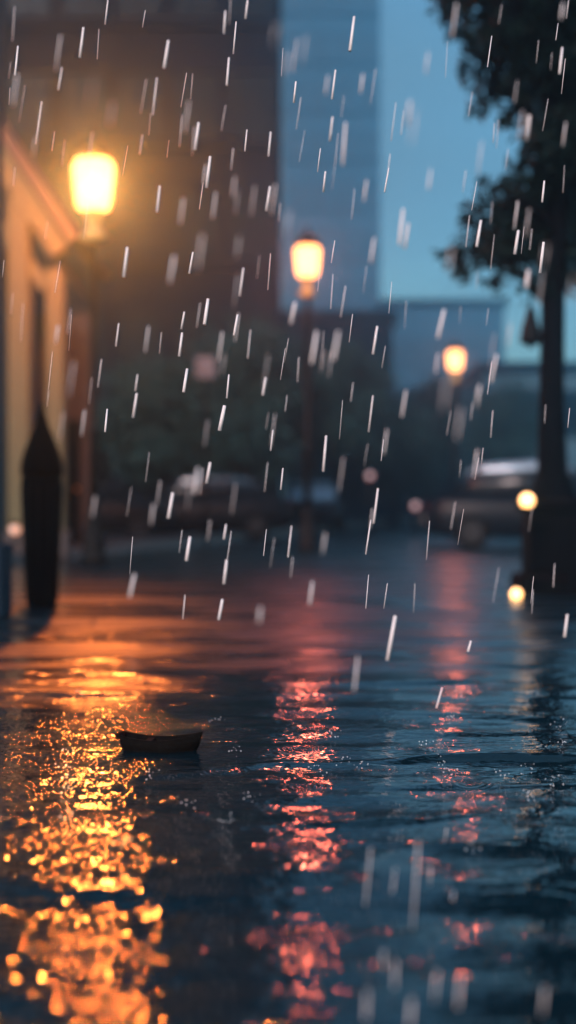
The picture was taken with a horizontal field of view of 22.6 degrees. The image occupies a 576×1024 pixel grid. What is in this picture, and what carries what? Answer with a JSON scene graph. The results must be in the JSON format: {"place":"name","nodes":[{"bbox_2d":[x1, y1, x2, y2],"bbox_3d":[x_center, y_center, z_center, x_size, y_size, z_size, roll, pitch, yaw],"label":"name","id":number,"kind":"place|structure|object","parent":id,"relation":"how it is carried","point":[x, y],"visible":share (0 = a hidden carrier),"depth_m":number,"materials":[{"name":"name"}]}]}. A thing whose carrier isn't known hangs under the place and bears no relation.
{"place":"outdoors","nodes":[
{"label":"outdoors","id":0,"kind":"place"},
{"bbox_2d":[12,516,419,552],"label":"pavement","id":1,"kind":"structure","parent":0,"point":[116,538],"depth_m":29.34,"materials":[{"name":"grey concrete"}]},
{"bbox_2d":[0,550,575,1023],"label":"water","id":2,"kind":"structure","parent":0,"point":[260,908],"depth_m":3.76,"materials":[{"name":"blue liquid"}]},
{"bbox_2d":[0,0,11,618],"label":"shop front","id":3,"kind":"object","parent":2,"relation":"on","point":[5,579],"visible":0.95,"depth_m":9.66,"materials":[{"name":"paint"}]},
{"bbox_2d":[10,521,20,553],"bbox_3d":[-3.506,0.400,18.503,0.150,0.556,0.150,0,0,0],"label":"path light","id":4,"kind":"object","parent":2,"relation":"on","point":[15,528],"visible":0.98,"depth_m":18.46,"materials":[{"name":"metal"}]},
{"bbox_2d":[20,403,62,607],"bbox_3d":[-1.813,-0.049,10.600,0.316,1.502,0.314,0,0,0],"label":"bollard","id":5,"kind":"object","parent":2,"relation":"on","point":[41,473],"visible":1,"depth_m":10.49,"materials":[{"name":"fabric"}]},
{"bbox_2d":[3,117,109,558],"bbox_3d":[-4.615,-2.863,21.410,3.511,7.010,3.550,0,0,0],"label":"porch","id":6,"kind":"object","parent":2,"relation":"on","point":[28,213],"visible":0.73,"depth_m":19.85,"materials":[{"name":"beige paint"}]},
{"bbox_2d":[66,420,80,543],"bbox_3d":[-3.520,-0.416,22.991,0.420,2.100,0.104,0,0,0],"label":"door","id":7,"kind":"structure","parent":6,"relation":"in","point":[73,427],"depth_m":22.99,"materials":[{"name":"green wood"}]},
{"bbox_2d":[71,126,115,564],"bbox_3d":[-2.427,-2.076,17.989,0.559,5.474,0.559,0,0,0],"label":"street lamp","id":8,"kind":"object","parent":2,"relation":"on","point":[93,185],"visible":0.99,"depth_m":17.90,"materials":[{"name":"metal"}]},
{"bbox_2d":[116,729,202,752],"bbox_3d":[-0.392,0.715,4.424,0.264,0.086,0.100,0,0,6],"label":"toy boat","id":9,"kind":"object","parent":2,"relation":"on","point":[132,742],"visible":0.72,"depth_m":4.39,"materials":[{"name":"brown wood"}]},
{"bbox_2d":[294,226,320,551],"bbox_3d":[0.310,-1.967,22.989,0.439,5.202,0.439,0,0,0],"label":"street lamp","id":10,"kind":"object","parent":2,"relation":"on","point":[307,244],"visible":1,"depth_m":22.93,"materials":[{"name":"metal"}]},
{"bbox_2d":[55,690,565,852],"bbox_3d":[0.052,0.713,4.369,1.764,0.033,2.563,0,0,0],"label":"rain splash","id":11,"kind":"object","parent":2,"relation":"on","point":[308,767],"visible":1,"depth_m":3.95,"materials":[{"name":"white liquid"}]},
{"bbox_2d":[520,493,533,597],"bbox_3d":[1.950,0.286,11.752,0.120,0.879,0.117,0,0,0],"label":"marker light","id":12,"kind":"object","parent":2,"relation":"on","point":[526,501],"visible":0.98,"depth_m":11.74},
{"bbox_2d":[2,0,575,1023],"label":"rain","id":13,"kind":"object","parent":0,"point":[206,180],"visible":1,"depth_m":4.89,"materials":[{"name":"white liquid"}]},
{"bbox_2d":[165,521,521,549],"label":"road","id":14,"kind":"structure","parent":0,"point":[399,537],"depth_m":29.61,"materials":[{"name":"grey asphalt"}]},
{"bbox_2d":[99,479,177,534],"bbox_3d":[-4.522,-0.111,30.998,4.295,1.460,2.060,0,0,-4],"label":"parked car","id":15,"kind":"object","parent":14,"relation":"on","point":[114,508],"visible":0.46,"depth_m":30.21,"materials":[{"name":"black paint"}]},
{"bbox_2d":[3,0,281,532],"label":"townhouse","id":16,"kind":"structure","parent":14,"relation":"on","point":[139,298],"depth_m":38.43,"materials":[{"name":"brick"}]},
{"bbox_2d":[3,188,54,259],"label":"window","id":17,"kind":"structure","parent":16,"relation":"in","point":[39,253],"depth_m":38.38,"materials":[{"name":"glass"}]},
{"bbox_2d":[3,68,54,139],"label":"window","id":18,"kind":"structure","parent":16,"relation":"in","point":[37,82],"depth_m":38.42,"materials":[{"name":"glass"}]},
{"bbox_2d":[3,0,54,19],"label":"window","id":19,"kind":"structure","parent":16,"relation":"in","point":[24,9],"depth_m":38.41,"materials":[{"name":"glass"}]},
{"bbox_2d":[33,309,44,379],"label":"window","id":20,"kind":"structure","parent":16,"relation":"in","point":[35,311],"depth_m":38.46,"materials":[{"name":"glass"}]},
{"bbox_2d":[57,188,110,259],"bbox_3d":[-5.436,-7.671,38.403,1.400,1.880,0.140,0,0,0],"label":"window","id":21,"kind":"structure","parent":16,"relation":"in","point":[67,195],"depth_m":38.44,"materials":[{"name":"glass"}]},
{"bbox_2d":[57,68,110,139],"bbox_3d":[-5.436,-10.871,38.386,1.400,1.880,0.140,0,0,0],"label":"window","id":22,"kind":"structure","parent":16,"relation":"in","point":[77,120],"depth_m":38.42,"materials":[{"name":"glass"}]},
{"bbox_2d":[57,0,110,19],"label":"window","id":23,"kind":"structure","parent":16,"relation":"in","point":[69,9],"depth_m":38.41,"materials":[{"name":"glass"}]},
{"bbox_2d":[66,309,110,379],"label":"window","id":24,"kind":"structure","parent":16,"relation":"in","point":[102,313],"depth_m":38.46,"materials":[{"name":"glass"}]},
{"bbox_2d":[98,445,108,484],"bbox_3d":[-5.436,-0.621,38.447,1.300,2.400,0.090,0,0,0],"label":"door","id":25,"kind":"structure","parent":16,"relation":"in","point":[103,455],"depth_m":38.40,"materials":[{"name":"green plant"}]},
{"bbox_2d":[116,431,160,499],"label":"window","id":26,"kind":"structure","parent":16,"relation":"in","point":[137,493],"depth_m":38.48,"materials":[{"name":"glass"}]},
{"bbox_2d":[113,309,165,379],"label":"window","id":27,"kind":"structure","parent":16,"relation":"in","point":[133,323],"depth_m":38.46,"materials":[{"name":"glass"}]},
{"bbox_2d":[113,188,165,259],"bbox_3d":[-3.949,-7.671,38.403,1.400,1.880,0.140,0,0,0],"label":"window","id":28,"kind":"structure","parent":16,"relation":"in","point":[139,228],"depth_m":38.44,"materials":[{"name":"glass"}]},
{"bbox_2d":[113,68,165,139],"bbox_3d":[-3.949,-10.871,38.386,1.400,1.880,0.140,0,0,0],"label":"window","id":29,"kind":"structure","parent":16,"relation":"in","point":[132,122],"depth_m":38.42,"materials":[{"name":"glass"}]},
{"bbox_2d":[113,0,165,19],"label":"window","id":30,"kind":"structure","parent":16,"relation":"in","point":[125,9],"depth_m":38.41,"materials":[{"name":"glass"}]},
{"bbox_2d":[172,441,218,482],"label":"window","id":31,"kind":"structure","parent":16,"relation":"in","point":[178,465],"depth_m":38.48,"materials":[{"name":"glass"}]},
{"bbox_2d":[169,309,221,379],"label":"window","id":32,"kind":"structure","parent":16,"relation":"in","point":[189,330],"depth_m":38.46,"materials":[{"name":"glass"}]},
{"bbox_2d":[169,188,221,259],"bbox_3d":[-2.462,-7.671,38.403,1.400,1.880,0.140,0,0,0],"label":"window","id":33,"kind":"structure","parent":16,"relation":"in","point":[196,222],"depth_m":38.44,"materials":[{"name":"glass"}]},
{"bbox_2d":[169,68,221,139],"bbox_3d":[-2.462,-10.871,38.386,1.400,1.880,0.140,0,0,0],"label":"window","id":34,"kind":"structure","parent":16,"relation":"in","point":[204,101],"depth_m":38.42,"materials":[{"name":"glass"}]},
{"bbox_2d":[169,0,221,19],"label":"window","id":35,"kind":"structure","parent":16,"relation":"in","point":[181,9],"depth_m":38.41,"materials":[{"name":"glass"}]},
{"bbox_2d":[225,309,277,379],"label":"window","id":36,"kind":"structure","parent":16,"relation":"in","point":[263,314],"depth_m":38.46,"materials":[{"name":"glass"}]},
{"bbox_2d":[225,188,277,259],"bbox_3d":[-0.975,-7.671,38.403,1.400,1.880,0.140,0,0,0],"label":"window","id":37,"kind":"structure","parent":16,"relation":"in","point":[256,231],"depth_m":38.44,"materials":[{"name":"glass"}]},
{"bbox_2d":[225,68,277,139],"bbox_3d":[-0.975,-10.871,38.386,1.400,1.880,0.140,0,0,0],"label":"window","id":38,"kind":"structure","parent":16,"relation":"in","point":[251,91],"depth_m":38.42,"materials":[{"name":"glass"}]},
{"bbox_2d":[226,0,277,19],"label":"window","id":39,"kind":"structure","parent":16,"relation":"in","point":[257,9],"depth_m":38.41,"materials":[{"name":"glass"}]},
{"bbox_2d":[228,438,277,496],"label":"window","id":40,"kind":"structure","parent":16,"relation":"in","point":[269,488],"depth_m":38.48,"materials":[{"name":"glass"}]},
{"bbox_2d":[98,343,229,489],"bbox_3d":[-3.070,-1.810,36.515,3.509,4.817,4.025,0,0,44],"label":"tree","id":41,"kind":"object","parent":14,"relation":"on","point":[152,399],"visible":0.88,"depth_m":35.85,"materials":[{"name":"green plant"}]},
{"bbox_2d":[195,356,214,545],"bbox_3d":[-1.552,-1.125,27.028,0.380,3.594,0.098,0,0,0],"label":"street sign","id":42,"kind":"object","parent":14,"relation":"on","point":[204,367],"visible":0.88,"depth_m":27.01,"materials":[{"name":"metal"}]},
{"bbox_2d":[123,475,292,539],"bbox_3d":[-2.053,-0.119,32.502,4.295,1.460,2.060,0,0,-4],"label":"parked car","id":43,"kind":"object","parent":14,"relation":"on","point":[257,511],"visible":0.57,"depth_m":31.72,"materials":[{"name":"black paint"}]},
{"bbox_2d":[12,517,419,563],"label":"kerb","id":44,"kind":"structure","parent":14,"relation":"on","point":[17,558],"depth_m":27.02,"materials":[{"name":"concrete"}]},
{"bbox_2d":[155,314,324,485],"bbox_3d":[-1.343,-2.127,36.092,3.980,5.454,3.831,0,0,34],"label":"tree","id":45,"kind":"object","parent":14,"relation":"on","point":[241,428],"visible":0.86,"depth_m":35.42,"materials":[{"name":"green plant"}]},
{"bbox_2d":[280,482,346,530],"bbox_3d":[0.754,-0.177,43.027,2.060,1.460,4.295,0,0,4],"label":"parked car","id":46,"kind":"object","parent":14,"relation":"on","point":[326,505],"visible":0.61,"depth_m":41.68,"materials":[{"name":"black paint"}]},
{"bbox_2d":[282,0,380,498],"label":"tower block","id":47,"kind":"structure","parent":14,"relation":"on","point":[323,27],"depth_m":105.84,"materials":[{"name":"stone"}]},
{"bbox_2d":[286,279,302,306],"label":"window","id":48,"kind":"structure","parent":47,"relation":"in","point":[294,286],"depth_m":105.91,"materials":[{"name":"glass"}]},
{"bbox_2d":[286,230,302,257],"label":"window","id":49,"kind":"structure","parent":47,"relation":"in","point":[292,235],"depth_m":105.88,"materials":[{"name":"glass"}]},
{"bbox_2d":[286,181,302,208],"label":"window","id":50,"kind":"structure","parent":47,"relation":"in","point":[294,188],"depth_m":105.85,"materials":[{"name":"glass"}]},
{"bbox_2d":[286,132,302,159],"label":"window","id":51,"kind":"structure","parent":47,"relation":"in","point":[294,139],"depth_m":105.83,"materials":[{"name":"glass"}]},
{"bbox_2d":[286,83,302,110],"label":"window","id":52,"kind":"structure","parent":47,"relation":"in","point":[291,106],"depth_m":105.82,"materials":[{"name":"glass"}]},
{"bbox_2d":[286,34,302,60],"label":"window","id":53,"kind":"structure","parent":47,"relation":"in","point":[291,38],"depth_m":105.80,"materials":[{"name":"glass"}]},
{"bbox_2d":[286,0,302,11],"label":"window","id":54,"kind":"structure","parent":47,"relation":"in","point":[292,5],"depth_m":105.78,"materials":[{"name":"glass"}]},
{"bbox_2d":[310,279,327,306],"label":"window","id":55,"kind":"structure","parent":47,"relation":"in","point":[320,300],"depth_m":105.91,"materials":[{"name":"glass"}]},
{"bbox_2d":[310,230,327,257],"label":"window","id":56,"kind":"structure","parent":47,"relation":"in","point":[321,235],"depth_m":105.88,"materials":[{"name":"glass"}]},
{"bbox_2d":[310,181,327,208],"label":"window","id":57,"kind":"structure","parent":47,"relation":"in","point":[318,198],"depth_m":105.85,"materials":[{"name":"glass"}]},
{"bbox_2d":[310,132,327,159],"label":"window","id":58,"kind":"structure","parent":47,"relation":"in","point":[318,139],"depth_m":105.83,"materials":[{"name":"glass"}]},
{"bbox_2d":[310,83,327,110],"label":"window","id":59,"kind":"structure","parent":47,"relation":"in","point":[318,97],"depth_m":105.83,"materials":[{"name":"glass"}]},
{"bbox_2d":[310,34,327,60],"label":"window","id":60,"kind":"structure","parent":47,"relation":"in","point":[318,41],"depth_m":105.80,"materials":[{"name":"glass"}]},
{"bbox_2d":[310,0,327,11],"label":"window","id":61,"kind":"structure","parent":47,"relation":"in","point":[316,5],"depth_m":105.78,"materials":[{"name":"glass"}]},
{"bbox_2d":[335,279,351,306],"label":"window","id":62,"kind":"structure","parent":47,"relation":"in","point":[340,283],"depth_m":105.91,"materials":[{"name":"glass"}]},
{"bbox_2d":[335,230,351,257],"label":"window","id":63,"kind":"structure","parent":47,"relation":"in","point":[343,237],"depth_m":105.88,"materials":[{"name":"glass"}]},
{"bbox_2d":[335,181,351,208],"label":"window","id":64,"kind":"structure","parent":47,"relation":"in","point":[343,188],"depth_m":105.85,"materials":[{"name":"glass"}]},
{"bbox_2d":[335,132,351,159],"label":"window","id":65,"kind":"structure","parent":47,"relation":"in","point":[339,146],"depth_m":105.83,"materials":[{"name":"glass"}]},
{"bbox_2d":[335,83,351,110],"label":"window","id":66,"kind":"structure","parent":47,"relation":"in","point":[343,90],"depth_m":105.80,"materials":[{"name":"glass"}]},
{"bbox_2d":[335,34,351,60],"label":"window","id":67,"kind":"structure","parent":47,"relation":"in","point":[342,40],"depth_m":105.80,"materials":[{"name":"glass"}]},
{"bbox_2d":[335,0,351,11],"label":"window","id":68,"kind":"structure","parent":47,"relation":"in","point":[341,5],"depth_m":105.78,"materials":[{"name":"glass"}]},
{"bbox_2d":[359,279,376,306],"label":"window","id":69,"kind":"structure","parent":47,"relation":"in","point":[368,297],"depth_m":105.91,"materials":[{"name":"glass"}]},
{"bbox_2d":[359,230,376,257],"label":"window","id":70,"kind":"structure","parent":47,"relation":"in","point":[366,236],"depth_m":105.88,"materials":[{"name":"glass"}]},
{"bbox_2d":[359,181,376,208],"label":"window","id":71,"kind":"structure","parent":47,"relation":"in","point":[370,198],"depth_m":105.85,"materials":[{"name":"glass"}]},
{"bbox_2d":[359,132,376,159],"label":"window","id":72,"kind":"structure","parent":47,"relation":"in","point":[367,139],"depth_m":105.83,"materials":[{"name":"glass"}]},
{"bbox_2d":[359,83,376,110],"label":"window","id":73,"kind":"structure","parent":47,"relation":"in","point":[365,98],"depth_m":105.83,"materials":[{"name":"glass"}]},
{"bbox_2d":[359,34,376,60],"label":"window","id":74,"kind":"structure","parent":47,"relation":"in","point":[367,41],"depth_m":105.80,"materials":[{"name":"glass"}]},
{"bbox_2d":[359,0,376,11],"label":"window","id":75,"kind":"structure","parent":47,"relation":"in","point":[365,5],"depth_m":105.78,"materials":[{"name":"glass"}]},
{"bbox_2d":[282,310,398,518],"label":"terrace building","id":76,"kind":"structure","parent":14,"relation":"on","point":[329,323],"depth_m":61.96,"materials":[{"name":"blue grey stone"},{"name":"stone"},{"name":"glass"}]},
{"bbox_2d":[283,458,312,498],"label":"window","id":77,"kind":"structure","parent":76,"relation":"in","point":[288,479],"depth_m":61.97,"materials":[{"name":"glass"}]},
{"bbox_2d":[287,383,311,426],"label":"window","id":78,"kind":"structure","parent":76,"relation":"in","point":[298,385],"depth_m":61.96,"materials":[{"name":"glass"}]},
{"bbox_2d":[311,458,333,481],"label":"window","id":79,"kind":"structure","parent":76,"relation":"in","point":[318,476],"depth_m":61.97,"materials":[{"name":"glass"}]},
{"bbox_2d":[341,383,365,417],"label":"window","id":80,"kind":"structure","parent":76,"relation":"in","point":[350,383],"depth_m":61.96,"materials":[{"name":"glass"}]},
{"bbox_2d":[343,467,366,503],"bbox_3d":[2.751,-0.751,61.909,1.300,2.400,0.165,0,0,0],"label":"door","id":81,"kind":"structure","parent":76,"relation":"in","point":[353,483],"depth_m":61.90,"materials":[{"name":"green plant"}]},
{"bbox_2d":[363,458,389,500],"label":"window","id":82,"kind":"structure","parent":76,"relation":"in","point":[383,495],"depth_m":61.99,"materials":[{"name":"glass"}]},
{"bbox_2d":[364,383,394,420],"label":"window","id":83,"kind":"structure","parent":76,"relation":"in","point":[388,386],"depth_m":61.96,"materials":[{"name":"glass"}]},
{"bbox_2d":[283,329,404,530],"bbox_3d":[1.536,-2.433,43.045,3.316,5.988,3.735,0,0,44],"label":"tree","id":84,"kind":"object","parent":14,"relation":"on","point":[327,393],"visible":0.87,"depth_m":42.38,"materials":[{"name":"green plant"}]},
{"bbox_2d":[346,393,445,526],"bbox_3d":[3.683,-1.793,49.918,3.518,4.636,3.099,0,0,0],"label":"tree","id":85,"kind":"object","parent":14,"relation":"on","point":[409,457],"visible":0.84,"depth_m":49.51,"materials":[{"name":"green plant"}]},
{"bbox_2d":[368,371,469,523],"bbox_3d":[5.171,-2.579,58.054,4.542,6.114,4.118,0,0,0],"label":"tree","id":86,"kind":"object","parent":14,"relation":"on","point":[444,439],"visible":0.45,"depth_m":57.35,"materials":[{"name":"green plant"}]},
{"bbox_2d":[396,375,458,515],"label":"gabled house","id":87,"kind":"structure","parent":14,"relation":"on","point":[445,487],"depth_m":75.90,"materials":[{"name":"stone"}]},
{"bbox_2d":[396,468,415,501],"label":"window","id":88,"kind":"structure","parent":87,"relation":"in","point":[402,497],"depth_m":75.98,"materials":[{"name":"glass"}]},
{"bbox_2d":[414,467,437,500],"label":"window","id":89,"kind":"structure","parent":87,"relation":"in","point":[432,495],"depth_m":75.98,"materials":[{"name":"glass"}]},
{"bbox_2d":[436,474,457,496],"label":"door","id":90,"kind":"structure","parent":87,"relation":"in","point":[446,487],"depth_m":75.89,"materials":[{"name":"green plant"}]},
{"bbox_2d":[447,339,463,489],"bbox_3d":[4.174,-1.887,35.990,0.421,4.898,0.421,0,0,0],"label":"street lamp","id":91,"kind":"object","parent":14,"relation":"on","point":[455,353],"visible":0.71,"depth_m":35.94,"materials":[{"name":"metal"}]},
{"bbox_2d":[457,374,538,470],"bbox_3d":[8.302,-2.365,54.863,4.023,5.722,3.997,0,0,0],"label":"tree","id":92,"kind":"object","parent":14,"relation":"on","point":[510,447],"visible":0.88,"depth_m":54.32,"materials":[{"name":"green plant"}]},
{"bbox_2d":[423,460,575,548],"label":"parked car","id":93,"kind":"object","parent":14,"relation":"on","point":[487,498],"visible":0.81,"depth_m":25.11,"materials":[{"name":"black paint"}]},
{"bbox_2d":[510,498,575,596],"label":"planter","id":94,"kind":"object","parent":14,"relation":"on","point":[552,534],"visible":0.86,"depth_m":12.17,"materials":[{"name":"stone"}]},
{"bbox_2d":[425,0,575,497],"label":"tree","id":95,"kind":"object","parent":94,"relation":"in","point":[518,30],"visible":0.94,"depth_m":12.47,"materials":[{"name":"green plant"}]},
{"bbox_2d":[520,265,540,348],"bbox_3d":[2.079,-1.763,12.341,0.184,0.722,0.184,0,0,0],"label":"hanging lantern","id":96,"kind":"object","parent":95,"relation":"hanging from","point":[530,337],"visible":1,"depth_m":12.29,"materials":[{"name":"metal"}]},
{"bbox_2d":[364,470,375,535],"bbox_3d":[2.052,-0.224,36.020,0.300,1.672,0.218,0,0,0],"label":"street lamp","id":97,"kind":"object","parent":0,"point":[369,476],"visible":0.97,"depth_m":35.98,"materials":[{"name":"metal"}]},
{"bbox_2d":[409,500,420,536],"bbox_3d":[3.098,0.159,35.023,0.300,0.918,0.218,0,0,0],"label":"warning light","id":98,"kind":"object","parent":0,"point":[415,507],"visible":0.94,"depth_m":34.98,"materials":[{"name":"metal"}]},
{"bbox_2d":[377,299,507,406],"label":"apartment block","id":99,"kind":"structure","parent":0,"point":[417,345],"depth_m":99.93,"materials":[{"name":"stone"}]},
{"bbox_2d":[392,340,403,363],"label":"window","id":100,"kind":"structure","parent":99,"relation":"in","point":[397,345],"depth_m":99.93,"materials":[{"name":"glass"}]},
{"bbox_2d":[394,386,403,406],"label":"window","id":101,"kind":"structure","parent":99,"relation":"in","point":[399,387],"depth_m":99.93,"materials":[{"name":"glass"}]},
{"bbox_2d":[405,386,422,394],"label":"window","id":102,"kind":"structure","parent":99,"relation":"in","point":[415,387],"depth_m":99.93,"materials":[{"name":"glass"}]},
{"bbox_2d":[405,340,423,363],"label":"window","id":103,"kind":"structure","parent":99,"relation":"in","point":[414,348],"depth_m":99.93,"materials":[{"name":"glass"}]},
{"bbox_2d":[425,340,443,363],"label":"window","id":104,"kind":"structure","parent":99,"relation":"in","point":[433,347],"depth_m":99.93,"materials":[{"name":"glass"}]},
{"bbox_2d":[445,340,463,363],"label":"window","id":105,"kind":"structure","parent":99,"relation":"in","point":[448,342],"depth_m":99.86,"materials":[{"name":"glass"}]},
{"bbox_2d":[465,340,483,363],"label":"window","id":106,"kind":"structure","parent":99,"relation":"in","point":[474,348],"depth_m":99.93,"materials":[{"name":"glass"}]},
{"bbox_2d":[485,340,503,361],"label":"window","id":107,"kind":"structure","parent":99,"relation":"in","point":[497,345],"depth_m":99.93,"materials":[{"name":"glass"}]},
{"bbox_2d":[380,0,575,361],"label":"sky","id":108,"kind":"structure","parent":0,"point":[444,142],"materials":[{"name":"blue"}]},
{"bbox_2d":[451,362,575,485],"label":"warehouse","id":109,"kind":"structure","parent":0,"point":[473,377],"depth_m":65.97,"materials":[{"name":"stone"}]},
{"bbox_2d":[483,390,511,425],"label":"window","id":110,"kind":"structure","parent":109,"relation":"in","point":[484,391],"depth_m":65.87,"materials":[{"name":"glass"}]},
{"bbox_2d":[512,390,538,427],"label":"window","id":111,"kind":"structure","parent":109,"relation":"in","point":[530,392],"depth_m":65.95,"materials":[{"name":"glass"}]},
{"bbox_2d":[564,390,567,431],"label":"window","id":112,"kind":"structure","parent":109,"relation":"in","point":[565,391],"depth_m":65.87,"materials":[{"name":"glass"}]},
{"bbox_2d":[567,390,575,431],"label":"window","id":113,"kind":"structure","parent":109,"relation":"in","point":[571,393],"depth_m":65.95,"materials":[{"name":"glass"}]},
{"bbox_2d":[511,588,521,598],"bbox_3d":[1.839,0.671,11.604,0.092,0.111,0.090,0,0,0],"label":"marker light","id":114,"kind":"object","parent":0,"point":[516,593],"visible":0.77,"depth_m":11.57,"materials":[{"name":"yellow"}]}
]}

